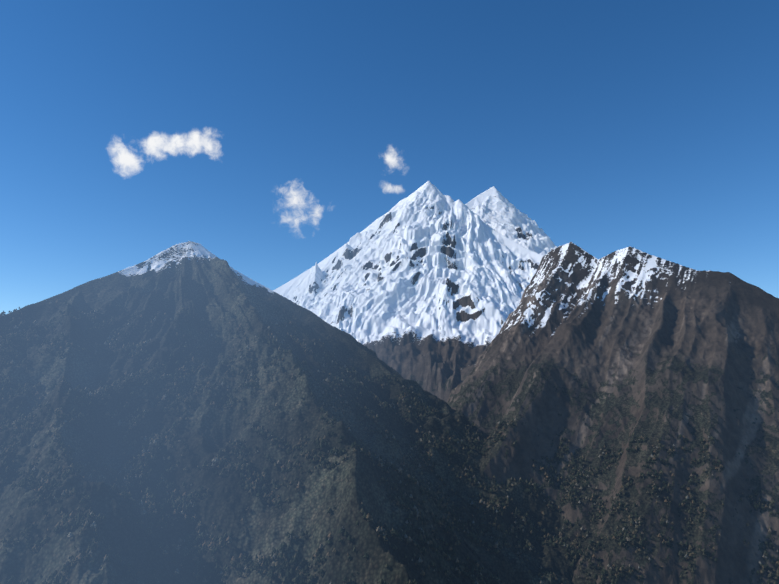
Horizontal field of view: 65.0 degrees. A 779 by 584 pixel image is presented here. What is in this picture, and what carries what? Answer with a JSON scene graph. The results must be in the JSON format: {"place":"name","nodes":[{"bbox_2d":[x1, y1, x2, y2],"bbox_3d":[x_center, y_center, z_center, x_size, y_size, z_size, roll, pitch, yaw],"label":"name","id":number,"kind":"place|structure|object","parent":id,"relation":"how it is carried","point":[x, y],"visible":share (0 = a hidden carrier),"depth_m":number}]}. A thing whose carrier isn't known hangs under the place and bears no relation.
{"place":"outdoors","nodes":[
{"label":"outdoors","id":0,"kind":"place"},
{"bbox_2d":[111,143,140,175],"bbox_3d":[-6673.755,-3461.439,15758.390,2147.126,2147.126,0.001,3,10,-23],"label":"cloud","id":1,"kind":"structure","parent":0,"point":[126,160],"depth_m":15724.92},
{"bbox_2d":[143,131,210,156],"bbox_3d":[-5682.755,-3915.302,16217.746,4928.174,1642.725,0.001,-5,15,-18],"label":"cloud","id":2,"kind":"structure","parent":0,"point":[154,144],"depth_m":16209.07},
{"bbox_2d":[202,139,217,155],"bbox_3d":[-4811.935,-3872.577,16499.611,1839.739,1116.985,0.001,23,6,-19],"label":"cloud","id":3,"kind":"structure","parent":0,"point":[208,145],"depth_m":16475.07},
{"bbox_2d":[283,188,320,224],"bbox_3d":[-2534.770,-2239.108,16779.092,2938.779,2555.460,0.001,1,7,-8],"label":"cloud","id":4,"kind":"structure","parent":0,"point":[295,199],"depth_m":16752.73},
{"bbox_2d":[0,181,778,583],"bbox_3d":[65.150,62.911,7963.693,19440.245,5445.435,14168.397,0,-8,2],"label":"mountains","id":5,"kind":"structure","parent":0,"point":[488,311],"depth_m":3991.89},
{"bbox_2d":[0,300,778,583],"bbox_3d":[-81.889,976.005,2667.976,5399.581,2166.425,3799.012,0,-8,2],"label":"forest trees","id":6,"kind":"object","parent":5,"relation":"on","point":[66,522],"visible":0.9,"depth_m":3181.45},
{"bbox_2d":[0,0,778,313],"label":"sky","id":7,"kind":"structure","parent":0,"point":[651,127]},
{"bbox_2d":[385,149,396,166],"bbox_3d":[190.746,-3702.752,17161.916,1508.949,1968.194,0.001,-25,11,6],"label":"cloud","id":8,"kind":"structure","parent":0,"point":[390,159],"depth_m":17160.62},
{"bbox_2d":[385,185,401,191],"bbox_3d":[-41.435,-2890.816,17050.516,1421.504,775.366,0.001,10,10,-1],"label":"cloud","id":9,"kind":"structure","parent":0,"point":[389,188],"depth_m":17051.38}
]}

